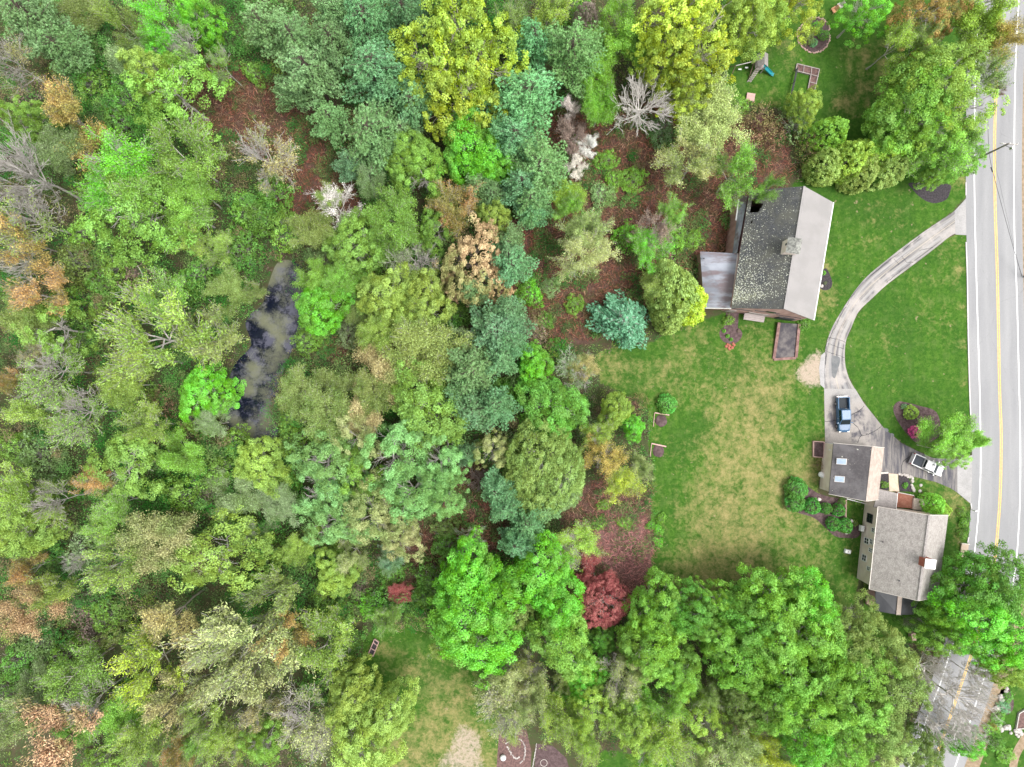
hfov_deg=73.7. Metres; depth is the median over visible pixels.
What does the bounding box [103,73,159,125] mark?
shrub
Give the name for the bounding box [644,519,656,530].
shrub
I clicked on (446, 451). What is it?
open tree
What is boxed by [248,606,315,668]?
upswept tree
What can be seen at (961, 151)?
sparse tree
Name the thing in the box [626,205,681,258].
twiggy tree
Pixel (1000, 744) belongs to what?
shrub
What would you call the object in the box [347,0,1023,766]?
lawn
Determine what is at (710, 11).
clumpy tree
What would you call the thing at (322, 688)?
shrub
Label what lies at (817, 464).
twiggy shrub
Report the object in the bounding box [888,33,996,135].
open tree
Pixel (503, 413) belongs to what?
pine tree
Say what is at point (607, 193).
shrub
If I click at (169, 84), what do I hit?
open tree
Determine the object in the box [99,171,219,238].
sparse tree
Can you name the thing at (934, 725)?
bare tree
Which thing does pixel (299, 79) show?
pine tree
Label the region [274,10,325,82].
pine tree
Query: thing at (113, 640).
shrub
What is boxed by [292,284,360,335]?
leafy tree
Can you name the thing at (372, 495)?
shrub
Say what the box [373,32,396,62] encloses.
shrub
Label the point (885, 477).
mulch bed
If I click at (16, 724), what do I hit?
sparse tree
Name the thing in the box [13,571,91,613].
sparse tree
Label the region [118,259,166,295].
twiggy shrub
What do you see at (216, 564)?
open tree
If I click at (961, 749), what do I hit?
leafy tree
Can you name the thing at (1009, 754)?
shrub
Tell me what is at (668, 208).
sparse tree
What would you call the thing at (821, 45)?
mulch bed
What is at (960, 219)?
driveway apron
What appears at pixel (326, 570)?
leafy tree
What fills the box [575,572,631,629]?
dense tree
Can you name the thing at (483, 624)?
leafy tree
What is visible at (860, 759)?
leafy tree
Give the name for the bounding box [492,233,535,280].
pine tree
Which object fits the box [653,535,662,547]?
shrub
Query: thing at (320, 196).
sparse tree
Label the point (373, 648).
raised bed
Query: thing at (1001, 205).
power line
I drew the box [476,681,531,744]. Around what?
twiggy tree
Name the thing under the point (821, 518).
mulch bed
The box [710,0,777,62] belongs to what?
leafy tree
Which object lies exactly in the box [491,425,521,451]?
twiggy shrub
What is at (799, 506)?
garden shrub
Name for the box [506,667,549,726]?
sparse tree
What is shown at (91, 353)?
shrub
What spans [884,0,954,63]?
open tree
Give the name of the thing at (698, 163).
sparse tree
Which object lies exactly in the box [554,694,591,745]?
sparse tree
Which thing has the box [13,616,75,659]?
shrub
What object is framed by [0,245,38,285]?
bare tree
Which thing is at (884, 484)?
shrub
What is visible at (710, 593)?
open tree
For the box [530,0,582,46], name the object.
sparse tree
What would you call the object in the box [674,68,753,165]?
budding tree
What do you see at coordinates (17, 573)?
sparse tree
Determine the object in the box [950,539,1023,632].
leafy tree
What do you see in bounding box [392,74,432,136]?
pine tree
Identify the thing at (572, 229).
sparse tree
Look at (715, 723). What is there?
open tree
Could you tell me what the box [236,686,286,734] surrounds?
twiggy tree
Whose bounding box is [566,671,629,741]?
open tree
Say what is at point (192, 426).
shrub
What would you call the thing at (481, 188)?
pine tree
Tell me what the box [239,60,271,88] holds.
shrub
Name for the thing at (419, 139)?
leafy tree
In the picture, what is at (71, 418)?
twiggy tree
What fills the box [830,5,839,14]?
garden chair
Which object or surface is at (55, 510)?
twiggy tree
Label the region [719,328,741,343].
mulch bed
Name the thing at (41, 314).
open tree
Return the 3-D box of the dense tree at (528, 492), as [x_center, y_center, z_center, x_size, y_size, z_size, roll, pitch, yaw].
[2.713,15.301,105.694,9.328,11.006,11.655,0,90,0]
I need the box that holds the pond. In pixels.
[225,260,327,447]
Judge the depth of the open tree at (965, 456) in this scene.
105.48 m
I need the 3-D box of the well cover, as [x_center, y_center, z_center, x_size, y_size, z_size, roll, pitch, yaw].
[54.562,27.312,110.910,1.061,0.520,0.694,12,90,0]
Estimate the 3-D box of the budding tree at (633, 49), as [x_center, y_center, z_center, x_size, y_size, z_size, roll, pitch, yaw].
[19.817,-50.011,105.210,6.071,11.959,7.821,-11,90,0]
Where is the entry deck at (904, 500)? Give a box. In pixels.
[895,492,914,508]
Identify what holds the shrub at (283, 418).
on the ground at (534, 730)
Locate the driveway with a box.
[825,211,954,388]
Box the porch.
[865,590,917,614]
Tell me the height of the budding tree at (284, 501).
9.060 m
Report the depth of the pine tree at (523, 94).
98.14 m
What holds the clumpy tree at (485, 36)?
on the ground at (534, 730)
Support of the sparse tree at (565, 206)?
on the ground at (534, 730)
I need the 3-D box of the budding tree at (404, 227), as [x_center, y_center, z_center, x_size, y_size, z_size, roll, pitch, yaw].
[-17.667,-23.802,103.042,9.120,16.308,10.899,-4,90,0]
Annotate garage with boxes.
[819,443,884,501]
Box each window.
[861,553,866,561]
[864,537,869,544]
[866,513,872,523]
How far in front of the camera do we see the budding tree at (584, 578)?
107.28 m
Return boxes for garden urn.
[500,754,505,760]
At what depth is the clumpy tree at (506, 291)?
102.03 m
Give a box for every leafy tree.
[0,94,64,142]
[0,483,73,560]
[115,45,190,112]
[170,0,235,52]
[178,361,246,421]
[231,434,292,498]
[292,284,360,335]
[315,541,363,598]
[321,206,386,282]
[322,652,382,725]
[324,685,407,766]
[354,674,420,750]
[355,261,418,327]
[383,125,441,185]
[387,296,434,338]
[389,356,470,449]
[397,267,456,330]
[424,601,524,690]
[426,556,526,657]
[436,96,509,185]
[438,524,505,616]
[469,133,516,186]
[472,196,512,235]
[496,529,574,607]
[513,375,590,444]
[516,338,555,387]
[524,596,599,683]
[529,564,585,641]
[556,674,593,707]
[563,646,611,696]
[585,618,617,654]
[596,390,634,431]
[614,603,687,688]
[620,414,645,443]
[621,566,681,643]
[645,577,718,640]
[649,639,701,702]
[684,602,743,661]
[698,624,778,697]
[708,584,786,656]
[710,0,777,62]
[724,0,791,48]
[726,562,817,640]
[736,589,808,681]
[740,661,817,736]
[745,630,835,707]
[768,702,841,766]
[769,663,858,738]
[773,591,859,662]
[775,565,841,634]
[783,84,822,131]
[787,625,866,710]
[807,669,895,738]
[809,699,880,766]
[811,626,902,702]
[816,602,883,681]
[843,658,935,726]
[845,699,919,760]
[846,609,923,683]
[860,90,926,155]
[861,50,960,161]
[886,720,945,766]
[911,594,978,640]
[912,160,947,191]
[924,580,1023,656]
[929,550,1012,616]
[933,722,987,761]
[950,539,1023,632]
[954,601,1023,673]
[967,641,1023,689]
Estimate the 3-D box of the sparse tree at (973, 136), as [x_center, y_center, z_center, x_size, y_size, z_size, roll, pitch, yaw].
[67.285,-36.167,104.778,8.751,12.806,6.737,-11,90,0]
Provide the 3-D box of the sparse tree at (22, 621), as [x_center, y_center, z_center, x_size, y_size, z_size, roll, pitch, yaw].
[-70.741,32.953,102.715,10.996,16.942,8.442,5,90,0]
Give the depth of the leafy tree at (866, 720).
96.63 m
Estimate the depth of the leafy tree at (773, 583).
99.11 m
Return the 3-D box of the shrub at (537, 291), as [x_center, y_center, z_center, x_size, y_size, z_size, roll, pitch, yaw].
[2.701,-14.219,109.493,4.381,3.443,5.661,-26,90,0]
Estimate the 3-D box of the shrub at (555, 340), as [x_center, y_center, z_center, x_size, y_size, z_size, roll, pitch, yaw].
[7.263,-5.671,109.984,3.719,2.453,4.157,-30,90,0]
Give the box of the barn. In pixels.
[722,186,833,321]
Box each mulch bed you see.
[497,729,531,766]
[534,744,568,766]
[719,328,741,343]
[724,312,738,329]
[784,482,860,537]
[798,18,828,51]
[820,268,831,289]
[879,474,888,490]
[893,401,939,443]
[899,475,911,491]
[908,183,950,202]
[1000,687,1013,714]
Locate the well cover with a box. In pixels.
[844,549,850,553]
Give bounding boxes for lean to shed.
[696,251,737,309]
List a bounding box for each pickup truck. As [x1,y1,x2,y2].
[834,396,852,432]
[908,453,943,475]
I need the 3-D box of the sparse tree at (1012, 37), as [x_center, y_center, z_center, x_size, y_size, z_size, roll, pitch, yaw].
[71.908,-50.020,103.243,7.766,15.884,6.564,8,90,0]
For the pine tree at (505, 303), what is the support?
on the ground at (534, 730)
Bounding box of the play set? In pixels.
[729,52,773,81]
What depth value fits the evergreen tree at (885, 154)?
104.88 m
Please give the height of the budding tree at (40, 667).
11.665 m
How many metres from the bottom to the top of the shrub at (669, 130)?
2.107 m
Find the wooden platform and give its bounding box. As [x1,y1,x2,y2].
[960,543,969,556]
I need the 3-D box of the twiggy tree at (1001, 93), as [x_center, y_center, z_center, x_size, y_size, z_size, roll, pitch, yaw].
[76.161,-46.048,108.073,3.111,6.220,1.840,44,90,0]
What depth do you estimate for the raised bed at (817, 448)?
110.90 m
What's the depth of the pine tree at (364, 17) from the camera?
99.09 m
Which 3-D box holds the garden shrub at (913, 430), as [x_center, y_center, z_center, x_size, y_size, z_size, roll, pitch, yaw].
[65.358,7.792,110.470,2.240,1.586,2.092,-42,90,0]
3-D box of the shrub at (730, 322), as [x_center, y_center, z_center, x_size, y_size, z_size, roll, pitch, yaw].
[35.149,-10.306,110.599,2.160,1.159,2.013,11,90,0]
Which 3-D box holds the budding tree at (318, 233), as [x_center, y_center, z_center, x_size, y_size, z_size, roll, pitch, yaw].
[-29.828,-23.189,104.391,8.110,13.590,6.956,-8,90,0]
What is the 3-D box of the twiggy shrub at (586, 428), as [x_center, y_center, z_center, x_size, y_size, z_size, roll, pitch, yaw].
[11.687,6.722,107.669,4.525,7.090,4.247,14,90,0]
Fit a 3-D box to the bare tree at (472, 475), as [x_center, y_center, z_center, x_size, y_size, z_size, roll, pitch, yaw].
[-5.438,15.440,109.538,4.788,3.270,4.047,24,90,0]
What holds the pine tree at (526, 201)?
on the ground at (534, 730)
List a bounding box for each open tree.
[10,299,101,366]
[74,152,203,267]
[76,423,183,500]
[119,41,234,146]
[140,20,193,74]
[167,503,283,595]
[235,712,293,766]
[283,428,370,506]
[290,452,358,521]
[299,492,389,546]
[330,405,385,466]
[336,437,387,504]
[338,468,410,544]
[353,417,436,497]
[361,459,461,525]
[378,503,427,563]
[392,140,450,205]
[393,408,433,461]
[415,458,453,503]
[416,475,470,521]
[417,427,472,484]
[419,202,459,264]
[472,427,508,470]
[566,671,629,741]
[609,673,662,757]
[618,722,672,766]
[675,683,733,757]
[687,575,735,620]
[751,0,787,43]
[764,0,824,50]
[809,588,883,649]
[826,0,894,48]
[844,730,914,766]
[876,90,969,168]
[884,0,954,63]
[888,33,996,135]
[902,63,1010,151]
[903,608,978,659]
[912,0,974,42]
[927,434,973,469]
[939,137,989,183]
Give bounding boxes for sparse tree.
[0,365,58,393]
[0,381,86,437]
[0,460,73,522]
[0,551,64,588]
[0,580,76,644]
[0,683,76,752]
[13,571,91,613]
[25,638,114,716]
[40,71,107,173]
[68,155,121,220]
[69,461,133,506]
[74,124,161,201]
[78,504,137,551]
[88,473,148,530]
[89,0,148,48]
[95,708,170,766]
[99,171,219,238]
[108,389,175,445]
[118,0,195,57]
[135,265,195,335]
[139,103,230,184]
[158,720,206,766]
[170,715,213,766]
[172,212,213,258]
[193,706,260,766]
[194,395,239,438]
[202,229,239,269]
[215,710,265,765]
[228,517,279,545]
[240,276,269,304]
[289,601,359,689]
[313,179,343,216]
[335,530,370,575]
[365,602,403,639]
[376,545,404,577]
[425,178,483,239]
[426,633,448,661]
[439,319,488,353]
[471,644,524,708]
[481,651,532,699]
[486,693,531,736]
[490,0,534,32]
[494,719,520,747]
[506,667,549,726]
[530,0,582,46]
[537,683,583,749]
[544,517,609,571]
[547,225,623,284]
[551,671,576,695]
[552,189,587,228]
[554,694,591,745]
[555,207,616,253]
[560,94,581,120]
[561,153,587,180]
[563,712,605,766]
[574,430,631,488]
[576,133,597,158]
[579,420,614,453]
[596,689,637,740]
[598,0,634,37]
[603,465,651,504]
[608,655,653,686]
[627,227,677,273]
[629,684,666,729]
[630,448,655,481]
[632,694,697,766]
[649,122,733,189]
[656,191,695,235]
[659,678,703,723]
[664,87,691,122]
[674,118,692,145]
[675,724,718,766]
[692,682,728,722]
[704,668,750,711]
[706,722,773,766]
[712,139,759,211]
[730,716,796,766]
[755,170,787,202]
[759,735,791,766]
[865,12,925,73]
[895,140,944,177]
[897,19,944,63]
[910,119,976,176]
[936,115,985,167]
[950,20,992,62]
[955,46,1015,118]
[971,10,1023,67]
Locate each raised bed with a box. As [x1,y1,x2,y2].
[369,638,378,656]
[650,443,665,457]
[653,412,666,426]
[795,63,819,89]
[812,441,824,457]
[1015,709,1023,729]
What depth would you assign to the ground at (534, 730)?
111.17 m
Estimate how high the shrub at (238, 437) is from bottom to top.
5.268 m
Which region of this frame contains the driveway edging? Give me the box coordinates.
[819,352,824,388]
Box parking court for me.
[824,389,956,491]
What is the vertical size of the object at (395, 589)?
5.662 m
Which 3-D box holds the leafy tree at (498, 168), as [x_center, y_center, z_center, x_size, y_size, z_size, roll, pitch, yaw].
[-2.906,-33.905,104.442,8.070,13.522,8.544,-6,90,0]
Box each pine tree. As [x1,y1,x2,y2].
[0,0,77,62]
[30,19,103,79]
[238,0,307,58]
[270,72,308,113]
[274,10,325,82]
[274,36,344,110]
[306,100,351,149]
[311,0,353,44]
[314,16,357,76]
[329,146,366,183]
[339,39,424,107]
[340,0,393,57]
[342,96,411,176]
[382,0,433,50]
[388,117,423,160]
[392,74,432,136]
[437,381,499,434]
[441,337,501,395]
[443,369,481,407]
[450,439,480,467]
[456,277,489,305]
[460,171,498,207]
[466,299,536,367]
[476,66,563,142]
[476,384,522,430]
[479,178,509,210]
[480,341,518,383]
[480,464,518,507]
[481,475,523,523]
[484,239,538,287]
[485,325,533,364]
[486,111,536,169]
[489,294,531,326]
[489,492,517,520]
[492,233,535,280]
[493,220,524,253]
[497,523,535,555]
[497,525,539,559]
[498,169,538,216]
[503,130,572,205]
[504,16,552,74]
[509,496,547,543]
[512,185,556,226]
[518,204,550,230]
[529,491,560,523]
[543,16,607,97]
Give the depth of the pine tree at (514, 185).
100.16 m
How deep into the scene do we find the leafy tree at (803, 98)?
104.85 m
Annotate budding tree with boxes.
[0,292,67,350]
[14,656,69,706]
[27,120,92,179]
[51,690,103,749]
[53,0,111,34]
[78,689,147,745]
[94,361,156,412]
[101,30,158,90]
[112,508,216,578]
[154,426,206,477]
[156,155,223,226]
[158,184,215,239]
[199,264,259,321]
[199,467,266,524]
[253,479,298,529]
[273,360,341,423]
[280,524,324,566]
[284,206,336,249]
[292,255,334,296]
[296,368,358,445]
[320,260,372,302]
[343,293,374,324]
[345,370,382,443]
[349,321,419,407]
[350,364,395,415]
[355,161,388,200]
[355,313,396,352]
[363,183,422,263]
[374,312,479,389]
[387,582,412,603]
[544,178,587,214]
[566,352,601,381]
[576,552,617,599]
[580,50,615,96]
[580,77,620,128]
[584,7,644,72]
[626,30,662,76]
[640,269,681,299]
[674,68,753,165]
[914,409,980,457]
[916,435,952,458]
[950,0,1023,76]
[959,429,992,452]
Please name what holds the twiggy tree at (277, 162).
on the ground at (534, 730)
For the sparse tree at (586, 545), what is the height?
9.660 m
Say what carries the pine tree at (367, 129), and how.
on the ground at (534, 730)
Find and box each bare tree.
[0,109,82,211]
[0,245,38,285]
[60,549,87,576]
[463,465,486,493]
[545,538,579,569]
[610,66,675,136]
[908,647,952,702]
[909,697,979,754]
[924,655,1006,739]
[936,700,991,756]
[951,656,998,701]
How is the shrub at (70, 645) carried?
on the ground at (534, 730)
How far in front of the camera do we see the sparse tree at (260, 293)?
105.04 m
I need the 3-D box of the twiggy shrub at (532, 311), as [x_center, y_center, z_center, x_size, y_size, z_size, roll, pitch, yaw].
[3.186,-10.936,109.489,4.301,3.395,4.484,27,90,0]
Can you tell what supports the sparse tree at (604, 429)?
on the ground at (534, 730)
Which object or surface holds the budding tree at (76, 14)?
on the ground at (534, 730)
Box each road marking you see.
[914,36,980,751]
[933,68,1000,761]
[940,97,1002,747]
[955,0,1020,766]
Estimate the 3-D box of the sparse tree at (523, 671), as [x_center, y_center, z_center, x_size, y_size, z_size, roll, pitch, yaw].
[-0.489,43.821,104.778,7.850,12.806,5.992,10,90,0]
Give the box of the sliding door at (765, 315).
[743,312,769,316]
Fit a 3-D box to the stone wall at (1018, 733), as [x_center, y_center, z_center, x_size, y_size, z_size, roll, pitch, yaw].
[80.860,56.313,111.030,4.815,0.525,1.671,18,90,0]
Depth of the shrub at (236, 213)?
107.38 m
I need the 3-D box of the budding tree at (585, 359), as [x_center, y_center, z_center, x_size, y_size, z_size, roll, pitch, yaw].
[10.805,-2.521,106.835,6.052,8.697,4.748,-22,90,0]
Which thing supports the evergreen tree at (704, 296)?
on the ground at (534, 730)
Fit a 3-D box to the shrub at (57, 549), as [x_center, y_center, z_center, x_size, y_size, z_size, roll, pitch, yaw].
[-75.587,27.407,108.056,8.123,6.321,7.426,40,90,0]
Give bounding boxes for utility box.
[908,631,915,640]
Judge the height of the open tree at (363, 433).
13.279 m
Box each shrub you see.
[0,272,27,303]
[0,430,46,466]
[0,638,48,687]
[0,672,24,710]
[1,132,35,154]
[7,534,70,574]
[10,74,64,109]
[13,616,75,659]
[16,425,83,486]
[45,286,92,327]
[47,237,102,288]
[47,632,106,679]
[51,58,96,91]
[52,473,86,502]
[56,219,105,249]
[62,527,105,576]
[64,319,111,356]
[67,585,103,631]
[67,615,116,646]
[68,36,105,71]
[70,131,104,161]
[75,60,113,111]
[80,740,128,766]
[81,294,120,326]
[81,588,137,638]
[83,267,129,308]
[94,618,139,652]
[97,244,140,290]
[101,101,145,146]
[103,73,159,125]
[112,669,156,708]
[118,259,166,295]
[118,624,156,658]
[125,380,162,416]
[139,384,179,421]
[156,470,213,514]
[159,710,205,742]
[166,271,198,308]
[176,404,223,439]
[178,252,222,303]
[192,482,218,505]
[200,447,243,492]
[206,506,254,538]
[222,423,250,459]
[223,222,267,275]
[226,188,271,232]
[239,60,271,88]
[241,195,283,240]
[243,725,283,765]
[250,532,290,572]
[252,174,302,216]
[253,458,302,499]
[266,202,306,261]
[278,410,300,433]
[278,421,325,467]
[289,327,323,359]
[296,668,333,706]
[301,246,341,271]
[302,525,341,576]
[306,313,332,346]
[306,577,353,614]
[320,595,356,637]
[324,617,368,654]
[331,650,361,684]
[336,321,364,351]
[352,250,381,286]
[352,579,369,601]
[353,588,387,622]
[354,473,382,510]
[371,241,401,276]
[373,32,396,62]
[378,556,410,590]
[379,156,403,185]
[402,596,434,628]
[409,556,444,596]
[410,575,439,611]
[420,610,434,639]
[429,0,473,34]
[429,516,461,538]
[430,528,457,557]
[433,547,474,577]
[439,301,472,327]
[445,466,465,491]
[487,376,524,412]
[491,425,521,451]
[496,378,523,401]
[514,277,543,308]
[522,302,547,326]
[522,319,545,343]
[535,310,554,329]
[537,274,560,299]
[542,337,567,360]
[549,0,592,34]
[562,395,590,418]
[563,292,586,317]
[572,414,597,438]
[590,180,615,211]
[590,514,606,531]
[592,149,620,171]
[596,497,611,510]
[602,169,624,192]
[610,218,637,253]
[614,515,634,530]
[618,164,649,198]
[627,389,650,416]
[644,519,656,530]
[646,114,675,149]
[653,523,664,537]
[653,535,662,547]
[655,512,667,523]
[656,393,677,414]
[664,222,687,255]
[677,227,705,252]
[722,314,734,325]
[726,90,751,120]
[730,100,776,148]
[752,115,786,151]
[774,103,815,145]
[783,476,808,501]
[784,491,805,512]
[792,132,824,167]
[797,318,810,332]
[799,30,814,44]
[804,497,820,513]
[808,38,817,47]
[810,20,822,31]
[812,457,822,470]
[816,29,829,40]
[820,502,832,514]
[825,516,841,530]
[831,503,845,516]
[836,517,852,533]
[838,497,845,505]
[880,480,888,487]
[893,613,921,630]
[903,404,919,419]
[907,425,920,437]
[916,643,950,665]
[956,529,966,539]
[957,506,966,517]
[958,517,968,529]
[962,525,970,533]
[981,721,1001,736]
[985,733,1006,752]
[989,709,1004,725]
[989,722,996,730]
[994,747,1016,763]
[996,700,1010,714]
[1002,691,1013,702]
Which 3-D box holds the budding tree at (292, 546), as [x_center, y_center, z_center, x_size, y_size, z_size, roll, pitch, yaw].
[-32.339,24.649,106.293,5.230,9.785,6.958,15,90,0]
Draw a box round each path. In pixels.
[889,473,898,491]
[1009,735,1023,766]
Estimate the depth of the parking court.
111.14 m
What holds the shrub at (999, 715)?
on the roadside verge
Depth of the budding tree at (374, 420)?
102.01 m
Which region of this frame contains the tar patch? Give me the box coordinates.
[831,356,839,377]
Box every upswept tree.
[0,210,74,275]
[0,260,81,317]
[14,695,110,766]
[78,523,138,598]
[91,265,225,396]
[95,314,182,385]
[101,621,188,714]
[133,587,206,658]
[137,652,204,743]
[156,599,315,713]
[158,296,249,364]
[168,686,230,752]
[175,643,245,710]
[216,640,290,710]
[226,563,302,643]
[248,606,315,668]
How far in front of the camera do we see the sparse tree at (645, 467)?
105.19 m
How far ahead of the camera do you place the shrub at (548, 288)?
109.78 m
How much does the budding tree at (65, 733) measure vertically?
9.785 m
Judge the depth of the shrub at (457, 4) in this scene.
106.32 m
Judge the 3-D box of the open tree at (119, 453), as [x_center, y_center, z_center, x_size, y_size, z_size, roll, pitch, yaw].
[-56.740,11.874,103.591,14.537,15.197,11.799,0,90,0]
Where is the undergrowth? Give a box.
[0,0,942,766]
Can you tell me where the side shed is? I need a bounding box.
[725,195,747,253]
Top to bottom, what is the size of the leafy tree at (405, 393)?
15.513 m
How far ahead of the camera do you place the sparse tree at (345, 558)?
102.67 m
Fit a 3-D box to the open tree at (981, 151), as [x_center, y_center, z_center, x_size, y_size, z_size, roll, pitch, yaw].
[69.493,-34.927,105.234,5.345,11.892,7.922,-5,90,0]
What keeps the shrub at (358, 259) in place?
on the ground at (534, 730)
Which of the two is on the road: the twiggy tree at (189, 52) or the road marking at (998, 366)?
the road marking at (998, 366)
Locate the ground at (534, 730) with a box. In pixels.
[0,0,1023,766]
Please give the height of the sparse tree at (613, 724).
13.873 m
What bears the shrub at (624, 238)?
on the ground at (534, 730)
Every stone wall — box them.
[983,686,1008,747]
[996,723,1023,737]
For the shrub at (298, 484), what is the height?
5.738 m
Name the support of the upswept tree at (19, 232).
on the ground at (534, 730)
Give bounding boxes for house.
[857,504,947,600]
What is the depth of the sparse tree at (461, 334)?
101.08 m
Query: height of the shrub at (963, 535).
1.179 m
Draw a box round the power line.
[988,139,1021,275]
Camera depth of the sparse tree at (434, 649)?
103.63 m
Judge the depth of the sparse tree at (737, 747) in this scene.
97.94 m
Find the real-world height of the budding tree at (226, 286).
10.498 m
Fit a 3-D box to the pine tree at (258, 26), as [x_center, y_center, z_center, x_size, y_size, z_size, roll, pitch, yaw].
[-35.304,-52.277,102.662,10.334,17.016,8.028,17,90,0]
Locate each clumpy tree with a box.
[386,14,486,118]
[415,53,507,141]
[419,0,509,105]
[432,211,503,307]
[438,266,472,307]
[442,10,529,121]
[483,270,516,304]
[625,22,696,100]
[631,0,722,79]
[636,24,737,101]
[648,54,710,126]
[661,0,731,73]
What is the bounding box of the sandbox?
[746,92,754,101]
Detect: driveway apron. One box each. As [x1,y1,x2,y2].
[955,199,965,234]
[957,455,971,502]
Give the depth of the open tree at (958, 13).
101.05 m
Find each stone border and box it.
[505,738,525,763]
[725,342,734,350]
[796,17,830,53]
[898,473,915,491]
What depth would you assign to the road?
111.12 m
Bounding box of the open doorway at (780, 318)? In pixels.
[774,317,795,320]
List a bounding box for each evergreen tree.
[643,258,701,329]
[648,301,682,335]
[664,281,708,326]
[798,115,849,157]
[801,146,842,186]
[822,138,875,184]
[835,152,879,194]
[847,135,902,173]
[859,151,909,191]
[879,138,919,177]
[917,492,945,514]
[926,502,952,516]
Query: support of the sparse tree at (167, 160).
on the ground at (534, 730)
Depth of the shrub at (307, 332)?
107.96 m
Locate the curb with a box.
[965,242,970,415]
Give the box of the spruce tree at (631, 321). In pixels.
[584,288,651,350]
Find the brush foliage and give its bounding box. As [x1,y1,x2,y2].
[188,52,793,614]
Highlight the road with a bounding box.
[899,0,1023,766]
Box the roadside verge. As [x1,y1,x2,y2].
[964,79,1023,766]
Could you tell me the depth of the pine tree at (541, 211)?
103.07 m
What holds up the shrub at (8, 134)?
on the ground at (534, 730)
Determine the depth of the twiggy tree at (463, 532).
105.35 m
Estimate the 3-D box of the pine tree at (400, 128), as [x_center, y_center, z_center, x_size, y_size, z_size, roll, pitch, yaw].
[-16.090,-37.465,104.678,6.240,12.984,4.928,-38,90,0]
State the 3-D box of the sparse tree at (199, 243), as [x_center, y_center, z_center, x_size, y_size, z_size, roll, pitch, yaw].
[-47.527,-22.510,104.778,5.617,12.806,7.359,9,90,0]
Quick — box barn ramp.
[772,322,800,360]
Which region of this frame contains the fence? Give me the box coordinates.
[790,67,798,95]
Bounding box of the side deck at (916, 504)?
[910,498,924,510]
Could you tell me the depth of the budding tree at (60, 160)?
100.34 m
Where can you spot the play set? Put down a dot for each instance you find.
(762, 64)
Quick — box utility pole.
[966,143,1017,163]
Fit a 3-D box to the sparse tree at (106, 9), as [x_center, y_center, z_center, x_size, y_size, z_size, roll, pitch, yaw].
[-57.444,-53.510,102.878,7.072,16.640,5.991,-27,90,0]
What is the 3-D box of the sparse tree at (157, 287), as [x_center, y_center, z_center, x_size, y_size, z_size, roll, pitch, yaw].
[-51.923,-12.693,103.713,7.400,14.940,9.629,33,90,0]
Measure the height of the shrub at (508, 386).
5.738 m
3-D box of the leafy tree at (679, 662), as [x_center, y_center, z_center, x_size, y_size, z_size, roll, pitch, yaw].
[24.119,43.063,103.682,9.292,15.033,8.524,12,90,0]
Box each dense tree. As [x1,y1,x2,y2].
[501,587,535,630]
[502,447,556,519]
[503,407,571,495]
[527,435,585,514]
[543,472,582,511]
[572,1,598,33]
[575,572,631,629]
[717,674,774,731]
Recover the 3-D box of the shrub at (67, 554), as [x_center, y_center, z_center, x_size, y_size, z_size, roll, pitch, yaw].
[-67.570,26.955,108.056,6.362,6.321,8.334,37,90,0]
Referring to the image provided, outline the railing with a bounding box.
[844,499,846,517]
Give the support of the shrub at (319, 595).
on the ground at (534, 730)
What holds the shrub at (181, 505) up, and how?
on the ground at (534, 730)
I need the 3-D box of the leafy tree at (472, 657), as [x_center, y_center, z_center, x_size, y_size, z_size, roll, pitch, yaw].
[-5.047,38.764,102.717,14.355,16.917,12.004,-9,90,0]
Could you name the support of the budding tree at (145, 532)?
on the ground at (534, 730)
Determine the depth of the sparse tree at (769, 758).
98.97 m
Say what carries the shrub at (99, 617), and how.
on the ground at (534, 730)
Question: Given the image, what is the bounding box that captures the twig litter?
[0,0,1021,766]
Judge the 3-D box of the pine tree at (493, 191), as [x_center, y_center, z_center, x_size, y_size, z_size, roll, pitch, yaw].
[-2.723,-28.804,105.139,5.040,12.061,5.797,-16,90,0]
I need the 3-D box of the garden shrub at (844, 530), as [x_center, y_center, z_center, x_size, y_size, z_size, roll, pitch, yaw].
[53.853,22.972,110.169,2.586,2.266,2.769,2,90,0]
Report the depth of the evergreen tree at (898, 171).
106.34 m
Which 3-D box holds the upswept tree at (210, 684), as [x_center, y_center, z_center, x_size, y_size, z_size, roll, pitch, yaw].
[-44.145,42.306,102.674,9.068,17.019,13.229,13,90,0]
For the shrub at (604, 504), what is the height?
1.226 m
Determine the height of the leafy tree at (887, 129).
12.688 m
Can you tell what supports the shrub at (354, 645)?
on the ground at (534, 730)
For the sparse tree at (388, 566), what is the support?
on the ground at (534, 730)
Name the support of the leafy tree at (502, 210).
on the ground at (534, 730)
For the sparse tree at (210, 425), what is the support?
on the ground at (534, 730)
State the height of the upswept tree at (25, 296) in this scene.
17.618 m
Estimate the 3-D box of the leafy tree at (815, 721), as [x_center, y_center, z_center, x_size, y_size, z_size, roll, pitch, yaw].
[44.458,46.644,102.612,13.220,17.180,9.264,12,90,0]
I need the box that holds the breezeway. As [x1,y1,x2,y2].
[863,489,897,508]
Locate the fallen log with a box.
[461,465,494,484]
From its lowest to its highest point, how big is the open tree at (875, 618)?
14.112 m
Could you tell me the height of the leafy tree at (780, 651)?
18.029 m
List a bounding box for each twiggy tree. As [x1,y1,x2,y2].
[0,24,58,100]
[0,183,85,259]
[4,338,95,412]
[13,338,58,373]
[20,477,93,531]
[39,382,121,453]
[61,663,133,744]
[165,22,216,75]
[204,41,241,90]
[229,116,303,194]
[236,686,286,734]
[267,680,341,766]
[290,713,335,764]
[306,182,364,230]
[377,232,443,290]
[452,525,487,560]
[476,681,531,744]
[485,642,513,669]
[510,646,546,684]
[554,113,588,166]
[554,344,594,392]
[596,652,644,713]
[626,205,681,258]
[952,0,1014,28]
[979,85,1007,101]

